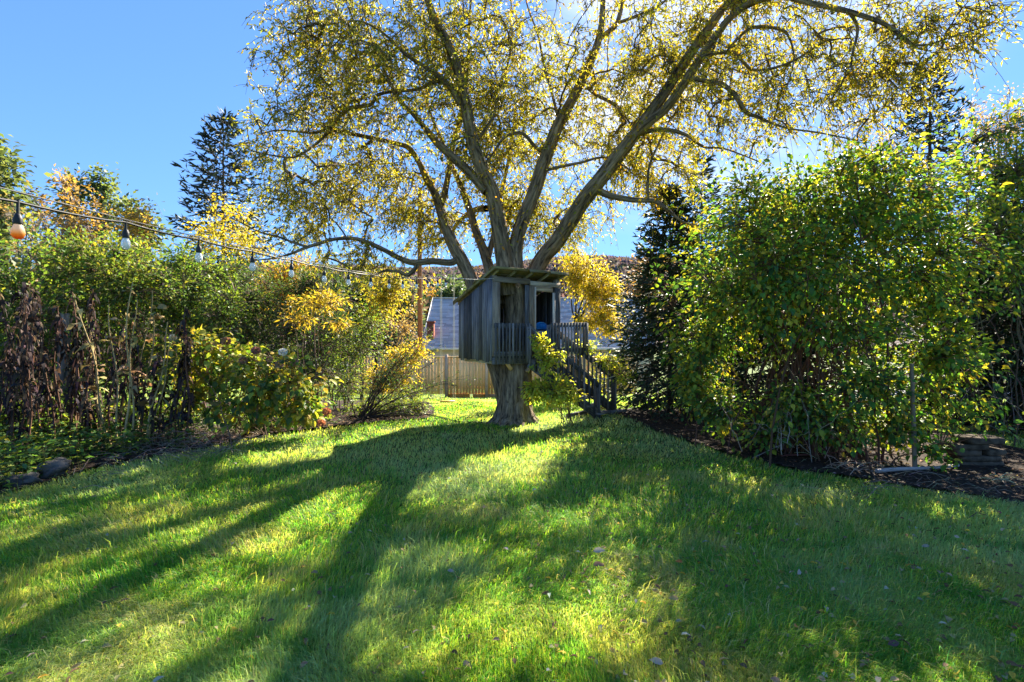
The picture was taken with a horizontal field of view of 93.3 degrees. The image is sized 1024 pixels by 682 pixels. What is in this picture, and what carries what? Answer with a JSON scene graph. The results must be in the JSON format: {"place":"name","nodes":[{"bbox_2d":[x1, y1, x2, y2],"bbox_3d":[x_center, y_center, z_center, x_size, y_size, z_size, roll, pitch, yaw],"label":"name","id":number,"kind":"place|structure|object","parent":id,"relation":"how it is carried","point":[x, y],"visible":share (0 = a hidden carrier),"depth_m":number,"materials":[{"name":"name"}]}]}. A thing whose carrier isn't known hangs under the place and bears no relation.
{"place":"outdoors","nodes":[
{"label":"outdoors","id":0,"kind":"place"},
{"bbox_2d":[0,346,1023,681],"bbox_3d":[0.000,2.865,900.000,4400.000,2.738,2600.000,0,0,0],"label":"ground","id":1,"kind":"structure","parent":0,"point":[468,450],"depth_m":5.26,"materials":[{"name":"green plant"}]},
{"bbox_2d":[0,133,53,383],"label":"tree","id":2,"kind":"object","parent":1,"relation":"on","point":[7,164],"visible":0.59,"depth_m":30.10,"materials":[{"name":"green plant"}]},
{"bbox_2d":[0,191,73,280],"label":"leafy tree","id":3,"kind":"object","parent":1,"relation":"on","point":[32,221],"visible":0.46,"depth_m":27.08,"materials":[{"name":"green plant"}]},
{"bbox_2d":[21,168,101,380],"bbox_3d":[-31.914,-4.581,34.242,4.501,15.013,4.153,0,0,30],"label":"autumn tree","id":4,"kind":"object","parent":1,"relation":"on","point":[61,233],"visible":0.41,"depth_m":34.02,"materials":[{"name":"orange plant"}]},
{"bbox_2d":[44,162,116,375],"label":"tree","id":5,"kind":"object","parent":1,"relation":"on","point":[82,197],"visible":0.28,"depth_m":41.67,"materials":[{"name":"green plant"}]},
{"bbox_2d":[45,163,144,368],"bbox_3d":[-31.591,-4.866,36.103,5.018,15.686,5.333,0,0,0],"label":"autumn tree","id":6,"kind":"object","parent":1,"relation":"on","point":[64,182],"visible":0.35,"depth_m":35.52,"materials":[{"name":"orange plant"}]},
{"bbox_2d":[78,162,133,373],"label":"tree","id":7,"kind":"object","parent":1,"relation":"on","point":[104,191],"visible":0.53,"depth_m":42.56,"materials":[{"name":"green plant"}]},
{"bbox_2d":[105,198,160,354],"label":"autumn tree","id":8,"kind":"object","parent":1,"relation":"on","point":[132,216],"visible":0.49,"depth_m":29.72,"materials":[{"name":"yellow plant"}]},
{"bbox_2d":[106,187,174,378],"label":"autumn tree","id":9,"kind":"object","parent":1,"relation":"on","point":[130,204],"visible":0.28,"depth_m":37.55,"materials":[{"name":"orange plant"}]},
{"bbox_2d":[143,355,162,442],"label":"dead plant","id":10,"kind":"object","parent":1,"relation":"on","point":[155,364],"visible":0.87,"depth_m":7.38,"materials":[{"name":"brown plant"}]},
{"bbox_2d":[0,399,435,492],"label":"garden bed","id":11,"kind":"object","parent":1,"relation":"on","point":[94,461],"visible":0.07,"depth_m":7.71,"materials":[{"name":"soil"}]},
{"bbox_2d":[0,293,13,412],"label":"dead plant","id":12,"kind":"object","parent":11,"relation":"on","point":[4,309],"visible":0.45,"depth_m":7.43,"materials":[{"name":"brown plant"}]},
{"bbox_2d":[0,294,31,416],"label":"dead plant","id":13,"kind":"object","parent":11,"relation":"on","point":[11,339],"visible":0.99,"depth_m":6.79,"materials":[{"name":"brown plant"}]},
{"bbox_2d":[3,306,30,444],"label":"dead plant","id":14,"kind":"object","parent":11,"relation":"on","point":[9,391],"visible":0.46,"depth_m":7.16,"materials":[{"name":"brown plant"}]},
{"bbox_2d":[3,314,37,453],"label":"dead plant","id":15,"kind":"object","parent":11,"relation":"on","point":[11,408],"visible":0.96,"depth_m":6.26,"materials":[{"name":"brown plant"}]},
{"bbox_2d":[12,367,31,452],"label":"dead plant","id":16,"kind":"object","parent":11,"relation":"on","point":[26,409],"visible":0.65,"depth_m":6.41,"materials":[{"name":"brown plant"}]},
{"bbox_2d":[2,472,42,489],"bbox_3d":[-5.380,1.539,5.322,0.319,0.154,0.223,0,0,-41],"label":"rock","id":17,"kind":"object","parent":11,"relation":"on","point":[29,478],"visible":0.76,"depth_m":5.28,"materials":[{"name":"grey stone"}]},
{"bbox_2d":[19,299,43,448],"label":"dead plant","id":18,"kind":"object","parent":11,"relation":"on","point":[32,314],"visible":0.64,"depth_m":6.68,"materials":[{"name":"brown plant"}]},
{"bbox_2d":[20,282,45,432],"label":"dead plant","id":19,"kind":"object","parent":11,"relation":"on","point":[24,289],"visible":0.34,"depth_m":7.40,"materials":[{"name":"brown plant"}]},
{"bbox_2d":[24,293,50,430],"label":"dead plant","id":20,"kind":"object","parent":11,"relation":"on","point":[46,361],"visible":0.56,"depth_m":7.18,"materials":[{"name":"brown plant"}]},
{"bbox_2d":[34,327,59,444],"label":"dead plant","id":21,"kind":"object","parent":11,"relation":"on","point":[48,391],"visible":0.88,"depth_m":7.12,"materials":[{"name":"brown plant"}]},
{"bbox_2d":[35,457,71,478],"bbox_3d":[-5.376,1.511,5.679,0.285,0.250,0.355,0,0,0],"label":"rock","id":22,"kind":"object","parent":11,"relation":"on","point":[58,466],"visible":0.83,"depth_m":5.61,"materials":[{"name":"grey stone"}]},
{"bbox_2d":[45,305,66,436],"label":"dead plant","id":23,"kind":"object","parent":11,"relation":"on","point":[56,388],"visible":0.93,"depth_m":7.38,"materials":[{"name":"brown plant"}]},
{"bbox_2d":[55,313,70,404],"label":"plant","id":24,"kind":"object","parent":11,"relation":"on","point":[66,321],"visible":0.26,"depth_m":8.54,"materials":[{"name":"brown plant"}]},
{"bbox_2d":[0,207,134,407],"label":"leafy shrub","id":25,"kind":"object","parent":11,"relation":"on","point":[5,283],"visible":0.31,"depth_m":8.79,"materials":[{"name":"green plant"}]},
{"bbox_2d":[55,318,84,443],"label":"dead plant","id":26,"kind":"object","parent":11,"relation":"on","point":[66,348],"visible":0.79,"depth_m":7.41,"materials":[{"name":"brown plant"}]},
{"bbox_2d":[62,292,82,437],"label":"dead plant","id":27,"kind":"object","parent":11,"relation":"on","point":[74,331],"visible":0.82,"depth_m":7.42,"materials":[{"name":"brown plant"}]},
{"bbox_2d":[63,289,99,439],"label":"dead plant","id":28,"kind":"object","parent":11,"relation":"on","point":[90,302],"visible":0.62,"depth_m":7.48,"materials":[{"name":"brown plant"}]},
{"bbox_2d":[69,333,97,438],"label":"dead plant","id":29,"kind":"object","parent":11,"relation":"on","point":[78,376],"visible":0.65,"depth_m":7.40,"materials":[{"name":"brown plant"}]},
{"bbox_2d":[79,364,96,438],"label":"dead plant","id":30,"kind":"object","parent":11,"relation":"on","point":[87,424],"visible":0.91,"depth_m":7.05,"materials":[{"name":"brown plant"}]},
{"bbox_2d":[67,300,110,443],"bbox_3d":[-6.352,0.535,7.238,0.531,2.296,0.333,0,0,0],"label":"dry plant","id":31,"kind":"object","parent":11,"relation":"on","point":[91,345],"visible":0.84,"depth_m":7.28,"materials":[{"name":"beige plant"}]},
{"bbox_2d":[86,307,102,441],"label":"dead plant","id":32,"kind":"object","parent":11,"relation":"on","point":[92,323],"visible":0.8,"depth_m":7.42,"materials":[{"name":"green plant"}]},
{"bbox_2d":[75,318,114,441],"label":"dry plant","id":33,"kind":"object","parent":11,"relation":"on","point":[82,366],"visible":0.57,"depth_m":7.42,"materials":[{"name":"beige plant"}]},
{"bbox_2d":[0,224,196,407],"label":"leafy shrub","id":34,"kind":"object","parent":11,"relation":"on","point":[87,261],"visible":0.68,"depth_m":9.55,"materials":[{"name":"green plant"}]},
{"bbox_2d":[98,304,123,444],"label":"dry plant","id":35,"kind":"object","parent":11,"relation":"on","point":[109,337],"visible":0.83,"depth_m":7.24,"materials":[{"name":"beige plant"}]},
{"bbox_2d":[103,335,122,440],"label":"dead plant","id":36,"kind":"object","parent":11,"relation":"on","point":[111,386],"visible":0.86,"depth_m":7.43,"materials":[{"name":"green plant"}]},
{"bbox_2d":[112,325,132,435],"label":"dead plant","id":37,"kind":"object","parent":11,"relation":"on","point":[123,397],"visible":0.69,"depth_m":7.51,"materials":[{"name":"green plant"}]},
{"bbox_2d":[0,392,247,458],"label":"undergrowth","id":38,"kind":"object","parent":11,"relation":"on","point":[2,417],"visible":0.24,"depth_m":7.85,"materials":[{"name":"green plant"}]},
{"bbox_2d":[117,282,143,446],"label":"dry plant","id":39,"kind":"object","parent":11,"relation":"on","point":[127,316],"visible":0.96,"depth_m":7.13,"materials":[{"name":"beige plant"}]},
{"bbox_2d":[117,299,146,448],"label":"dry plant","id":40,"kind":"object","parent":11,"relation":"on","point":[135,339],"visible":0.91,"depth_m":7.09,"materials":[{"name":"brown plant"}]},
{"bbox_2d":[122,337,141,439],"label":"dead plant","id":41,"kind":"object","parent":11,"relation":"on","point":[134,391],"visible":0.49,"depth_m":7.42,"materials":[{"name":"brown plant"}]},
{"bbox_2d":[128,307,149,441],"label":"dead plant","id":42,"kind":"object","parent":11,"relation":"on","point":[143,384],"visible":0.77,"depth_m":7.46,"materials":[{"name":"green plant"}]},
{"bbox_2d":[126,290,166,439],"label":"dry plant","id":43,"kind":"object","parent":11,"relation":"on","point":[160,306],"visible":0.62,"depth_m":7.63,"materials":[{"name":"brown plant"}]},
{"bbox_2d":[140,312,164,431],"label":"dry plant","id":44,"kind":"object","parent":11,"relation":"on","point":[158,316],"visible":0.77,"depth_m":7.56,"materials":[{"name":"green plant"}]},
{"bbox_2d":[136,322,169,443],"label":"dry plant","id":45,"kind":"object","parent":11,"relation":"on","point":[144,402],"visible":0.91,"depth_m":7.37,"materials":[{"name":"brown plant"}]},
{"bbox_2d":[151,369,171,442],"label":"dead plant","id":46,"kind":"object","parent":11,"relation":"on","point":[161,414],"visible":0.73,"depth_m":7.51,"materials":[{"name":"brown plant"}]},
{"bbox_2d":[30,423,301,489],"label":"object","id":47,"kind":"object","parent":11,"relation":"on","point":[187,448],"visible":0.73,"depth_m":6.87,"materials":[{"name":"plant"}]},
{"bbox_2d":[147,330,184,437],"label":"dry plant","id":48,"kind":"object","parent":11,"relation":"on","point":[161,388],"visible":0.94,"depth_m":7.44,"materials":[{"name":"brown plant"}]},
{"bbox_2d":[0,402,340,489],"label":"ground cover","id":49,"kind":"object","parent":11,"relation":"on","point":[37,452],"visible":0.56,"depth_m":6.57,"materials":[{"name":"green plant"}]},
{"bbox_2d":[96,414,256,447],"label":"ground cover","id":50,"kind":"object","parent":11,"relation":"on","point":[191,428],"visible":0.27,"depth_m":7.73,"materials":[{"name":"green plant"}]},
{"bbox_2d":[163,348,190,441],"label":"dead plant","id":51,"kind":"object","parent":11,"relation":"on","point":[173,417],"visible":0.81,"depth_m":7.47,"materials":[{"name":"brown plant"}]},
{"bbox_2d":[169,318,191,436],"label":"dead plant","id":52,"kind":"object","parent":11,"relation":"on","point":[182,327],"visible":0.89,"depth_m":7.49,"materials":[{"name":"brown plant"}]},
{"bbox_2d":[99,239,267,410],"bbox_3d":[-6.964,-0.273,10.484,3.296,3.978,2.384,0,0,0],"label":"leafy shrub","id":53,"kind":"object","parent":11,"relation":"on","point":[184,262],"visible":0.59,"depth_m":10.34,"materials":[{"name":"green plant"}]},
{"bbox_2d":[177,308,193,440],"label":"dead plant","id":54,"kind":"object","parent":11,"relation":"on","point":[181,412],"visible":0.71,"depth_m":7.50,"materials":[{"name":"brown plant"}]},
{"bbox_2d":[180,336,196,442],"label":"dead plant","id":55,"kind":"object","parent":11,"relation":"on","point":[191,396],"visible":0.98,"depth_m":7.45,"materials":[{"name":"brown plant"}]},
{"bbox_2d":[147,324,343,448],"bbox_3d":[-4.391,0.719,8.159,3.064,2.042,1.954,0,0,0],"label":"hydrangea","id":56,"kind":"object","parent":11,"relation":"on","point":[246,374],"visible":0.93,"depth_m":7.77,"materials":[{"name":"green plant"}]},
{"bbox_2d":[202,250,330,406],"bbox_3d":[-5.750,-0.182,11.288,3.012,3.914,2.252,0,0,0],"label":"leafy shrub","id":57,"kind":"object","parent":11,"relation":"on","point":[253,333],"visible":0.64,"depth_m":11.18,"materials":[{"name":"green plant"}]},
{"bbox_2d":[248,249,317,396],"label":"autumn tree","id":58,"kind":"object","parent":11,"relation":"on","point":[284,273],"visible":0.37,"depth_m":13.49,"materials":[{"name":"yellow plant"}]},
{"bbox_2d":[268,254,366,402],"bbox_3d":[-4.846,-0.193,12.050,2.850,4.057,2.012,0,0,27],"label":"leafy shrub","id":59,"kind":"object","parent":11,"relation":"on","point":[303,279],"visible":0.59,"depth_m":11.95,"materials":[{"name":"yellow plant"}]},
{"bbox_2d":[275,283,359,409],"bbox_3d":[-4.002,0.229,9.991,1.627,2.903,1.192,0,0,0],"label":"sumac bush","id":60,"kind":"object","parent":11,"relation":"on","point":[327,304],"visible":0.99,"depth_m":9.94,"materials":[{"name":"yellow plant"}]},
{"bbox_2d":[312,299,396,410],"bbox_3d":[-3.580,0.353,10.939,1.897,2.670,1.578,0,0,-24],"label":"green bush","id":61,"kind":"object","parent":11,"relation":"on","point":[371,326],"visible":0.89,"depth_m":10.91,"materials":[{"name":"green plant"}]},
{"bbox_2d":[349,263,422,400],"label":"autumn tree","id":62,"kind":"object","parent":11,"relation":"on","point":[379,298],"visible":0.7,"depth_m":14.56,"materials":[{"name":"yellow plant"}]},
{"bbox_2d":[339,380,434,418],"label":"plant clump","id":63,"kind":"object","parent":11,"relation":"on","point":[358,407],"visible":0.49,"depth_m":10.15,"materials":[{"name":"green plant"}]},
{"bbox_2d":[358,336,438,401],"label":"yellow bush","id":64,"kind":"object","parent":11,"relation":"on","point":[413,361],"visible":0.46,"depth_m":12.40,"materials":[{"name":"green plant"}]},
{"bbox_2d":[322,323,487,427],"bbox_3d":[-2.658,0.735,9.722,4.491,2.253,2.708,0,0,0],"label":"arching shrub","id":65,"kind":"object","parent":11,"relation":"on","point":[370,404],"visible":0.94,"depth_m":9.68,"materials":[{"name":"green plant"}]},
{"bbox_2d":[0,243,437,374],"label":"treeline","id":66,"kind":"object","parent":1,"relation":"on","point":[426,307],"visible":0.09,"depth_m":46.43,"materials":[{"name":"green plant"}]},
{"bbox_2d":[139,108,301,381],"bbox_3d":[-20.906,-6.248,35.292,11.492,20.955,12.210,0,0,-42],"label":"spruce tree","id":67,"kind":"object","parent":1,"relation":"on","point":[202,185],"visible":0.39,"depth_m":34.34,"materials":[{"name":"green plant"}]},
{"bbox_2d":[171,189,285,395],"bbox_3d":[-11.962,-1.985,20.828,5.010,9.053,3.410,0,0,0],"label":"autumn tree","id":68,"kind":"object","parent":1,"relation":"on","point":[243,241],"visible":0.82,"depth_m":20.82,"materials":[{"name":"yellow plant"}]},
{"bbox_2d":[332,268,395,352],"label":"green tree","id":69,"kind":"object","parent":1,"relation":"on","point":[357,299],"visible":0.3,"depth_m":39.38,"materials":[{"name":"green plant"}]},
{"bbox_2d":[380,268,429,345],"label":"green tree","id":70,"kind":"object","parent":1,"relation":"on","point":[415,311],"visible":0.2,"depth_m":46.87,"materials":[{"name":"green plant"}]},
{"bbox_2d":[382,304,431,349],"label":"leafy tree","id":71,"kind":"object","parent":1,"relation":"on","point":[402,327],"visible":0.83,"depth_m":25.81,"materials":[{"name":"yellow plant"}]},
{"bbox_2d":[417,191,422,355],"bbox_3d":[-4.579,-2.272,24.000,0.280,10.657,0.263,0,0,0],"label":"utility pole","id":72,"kind":"object","parent":1,"relation":"on","point":[419,304],"visible":0.27,"depth_m":23.90,"materials":[{"name":"brown wood"}]},
{"bbox_2d":[427,270,466,310],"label":"green tree","id":73,"kind":"object","parent":1,"relation":"on","point":[460,289],"visible":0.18,"depth_m":58.78,"materials":[{"name":"green plant"}]},
{"bbox_2d":[346,354,636,397],"bbox_3d":[-0.871,1.542,20.356,12.258,1.957,0.182,0,0,0],"label":"picket fence","id":74,"kind":"object","parent":1,"relation":"on","point":[448,366],"visible":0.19,"depth_m":20.37,"materials":[{"name":"brown wood"}]},
{"bbox_2d":[4,424,1023,681],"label":"fallen leaves","id":75,"kind":"object","parent":1,"relation":"on","point":[730,666],"depth_m":2.70,"materials":[{"name":"plant"}]},
{"bbox_2d":[423,297,657,383],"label":"neighbour house","id":76,"kind":"structure","parent":1,"relation":"on","point":[566,314],"depth_m":32.47,"materials":[{"name":"grey"}]},
{"bbox_2d":[518,331,587,424],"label":"sapling","id":77,"kind":"object","parent":1,"relation":"on","point":[549,393],"visible":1,"depth_m":8.72,"materials":[{"name":"green plant"}]},
{"bbox_2d":[554,240,633,395],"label":"yellow tree","id":78,"kind":"object","parent":1,"relation":"on","point":[591,292],"visible":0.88,"depth_m":15.01,"materials":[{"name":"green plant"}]},
{"bbox_2d":[570,339,639,409],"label":"climbing bush","id":79,"kind":"object","parent":1,"relation":"on","point":[606,367],"visible":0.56,"depth_m":9.90,"materials":[{"name":"green plant"}]},
{"bbox_2d":[223,0,1023,426],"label":"shade tree","id":80,"kind":"object","parent":1,"relation":"on","point":[675,80],"visible":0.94,"depth_m":8.83,"materials":[{"name":"yellow plant"}]},
{"bbox_2d":[440,243,454,401],"bbox_3d":[-1.865,-0.620,14.000,0.432,4.759,0.160,0,0,0],"label":"rope swing","id":81,"kind":"object","parent":80,"relation":"hanging from","point":[453,320],"visible":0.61,"depth_m":13.98,"materials":[{"name":"brown"}]},
{"bbox_2d":[453,266,616,418],"bbox_3d":[0.504,0.140,10.064,2.871,2.985,2.216,0,0,-28],"label":"treehouse","id":82,"kind":"object","parent":80,"relation":"attached to","point":[482,324],"visible":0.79,"depth_m":9.37,"materials":[{"name":"grey wood"}]},
{"bbox_2d":[0,187,493,288],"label":"string lights","id":83,"kind":"object","parent":82,"relation":"hanging from","point":[17,230],"visible":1,"depth_m":1.93,"materials":[{"name":"black rubber"}]},
{"bbox_2d":[623,241,675,362],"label":"autumn tree","id":84,"kind":"object","parent":1,"relation":"on","point":[633,294],"visible":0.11,"depth_m":48.04,"materials":[{"name":"yellow plant"}]},
{"bbox_2d":[638,152,768,402],"bbox_3d":[5.000,-1.450,12.529,3.584,6.977,3.248,0,0,38],"label":"spruce tree","id":85,"kind":"object","parent":1,"relation":"on","point":[706,170],"visible":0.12,"depth_m":12.42,"materials":[{"name":"green plant"}]},
{"bbox_2d":[666,185,925,418],"bbox_3d":[6.026,-0.460,11.342,5.630,6.420,5.522,0,0,29],"label":"spruce tree","id":86,"kind":"object","parent":1,"relation":"on","point":[763,380],"visible":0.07,"depth_m":10.89,"materials":[{"name":"green plant"}]},
{"bbox_2d":[605,408,1023,504],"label":"garden bed","id":87,"kind":"object","parent":1,"relation":"on","point":[1011,493],"visible":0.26,"depth_m":6.22,"materials":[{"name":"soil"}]},
{"bbox_2d":[580,180,780,424],"bbox_3d":[3.437,-0.578,10.522,4.743,6.005,4.394,0,0,15],"label":"spruce tree","id":88,"kind":"object","parent":87,"relation":"on","point":[647,321],"visible":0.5,"depth_m":10.42,"materials":[{"name":"green plant"}]},
{"bbox_2d":[721,379,873,461],"bbox_3d":[3.900,0.993,6.368,2.145,1.142,1.348,0,0,-39],"label":"dry branch tangle","id":89,"kind":"object","parent":87,"relation":"on","point":[780,445],"visible":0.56,"depth_m":6.26,"materials":[{"name":"brown wood"}]},
{"bbox_2d":[640,123,1023,472],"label":"shrub","id":90,"kind":"object","parent":87,"relation":"on","point":[861,212],"visible":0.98,"depth_m":6.42,"materials":[{"name":"green plant"}]},
{"bbox_2d":[794,452,930,475],"bbox_3d":[4.377,1.502,5.884,1.476,0.191,0.914,0,0,17],"label":"straw","id":91,"kind":"object","parent":87,"relation":"on","point":[855,462],"visible":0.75,"depth_m":5.98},
{"bbox_2d":[910,364,917,466],"bbox_3d":[4.934,0.990,5.940,0.090,1.420,0.049,0,0,0],"label":"stake","id":92,"kind":"object","parent":87,"relation":"on","point":[913,414],"visible":0.66,"depth_m":5.92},
{"bbox_2d":[875,464,959,472],"bbox_3d":[4.925,1.542,5.860,1.214,0.054,0.052,0,0,-11],"label":"pole on ground","id":93,"kind":"object","parent":87,"relation":"on","point":[907,468],"visible":0.73,"depth_m":5.80,"materials":[{"name":"grey metal"}]},
{"bbox_2d":[898,283,1023,442],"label":"dead brush","id":94,"kind":"object","parent":87,"relation":"on","point":[1005,395],"visible":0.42,"depth_m":7.43,"materials":[{"name":"brown plant"}]},
{"bbox_2d":[905,93,1023,445],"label":"tall shrub","id":95,"kind":"object","parent":87,"relation":"on","point":[1016,173],"visible":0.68,"depth_m":6.98,"materials":[{"name":"green plant"}]},
{"bbox_2d":[936,434,1006,465],"bbox_3d":[5.904,1.408,6.221,0.686,0.384,0.336,0,0,0],"label":"stone stack","id":96,"kind":"object","parent":87,"relation":"on","point":[979,450],"visible":0.73,"depth_m":6.08,"materials":[{"name":"grey stone"}]},
{"bbox_2d":[814,236,935,364],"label":"green tree","id":97,"kind":"object","parent":1,"relation":"on","point":[870,307],"visible":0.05,"depth_m":22.85,"materials":[{"name":"green plant"}]},
{"bbox_2d":[828,101,926,371],"bbox_3d":[19.651,-5.163,26.170,5.228,15.683,4.678,0,0,0],"label":"bare tree","id":98,"kind":"object","parent":1,"relation":"on","point":[886,135],"visible":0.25,"depth_m":26.34,"materials":[{"name":"green plant"}]},
{"bbox_2d":[824,53,1023,424],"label":"spruce tree","id":99,"kind":"object","parent":1,"relation":"on","point":[931,121],"visible":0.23,"depth_m":10.09,"materials":[{"name":"green plant"}]},
{"bbox_2d":[891,160,1023,437],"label":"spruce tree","id":100,"kind":"object","parent":1,"relation":"on","point":[1000,324],"visible":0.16,"depth_m":8.74,"materials":[{"name":"green plant"}]},
{"bbox_2d":[944,81,1023,339],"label":"bare tree","id":101,"kind":"object","parent":1,"relation":"on","point":[984,111],"visible":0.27,"depth_m":21.95,"materials":[{"name":"green plant"}]},
{"bbox_2d":[0,0,1023,270],"label":"sky","id":102,"kind":"structure","parent":0,"point":[129,83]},
{"bbox_2d":[151,266,922,349],"bbox_3d":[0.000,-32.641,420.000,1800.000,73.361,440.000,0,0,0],"label":"hills","id":103,"kind":"structure","parent":0,"point":[896,341],"depth_m":220.40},
{"bbox_2d":[3,254,1012,334],"bbox_3d":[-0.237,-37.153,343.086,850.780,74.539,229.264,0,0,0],"label":"forest","id":104,"kind":"object","parent":103,"relation":"on","point":[614,263],"visible":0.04,"depth_m":356.52,"materials":[{"name":"brown plant"}]},
{"bbox_2d":[803,469,1023,518],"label":"straw","id":105,"kind":"object","parent":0,"point":[886,481],"visible":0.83,"depth_m":5.07,"materials":[{"name":"brown plant"}]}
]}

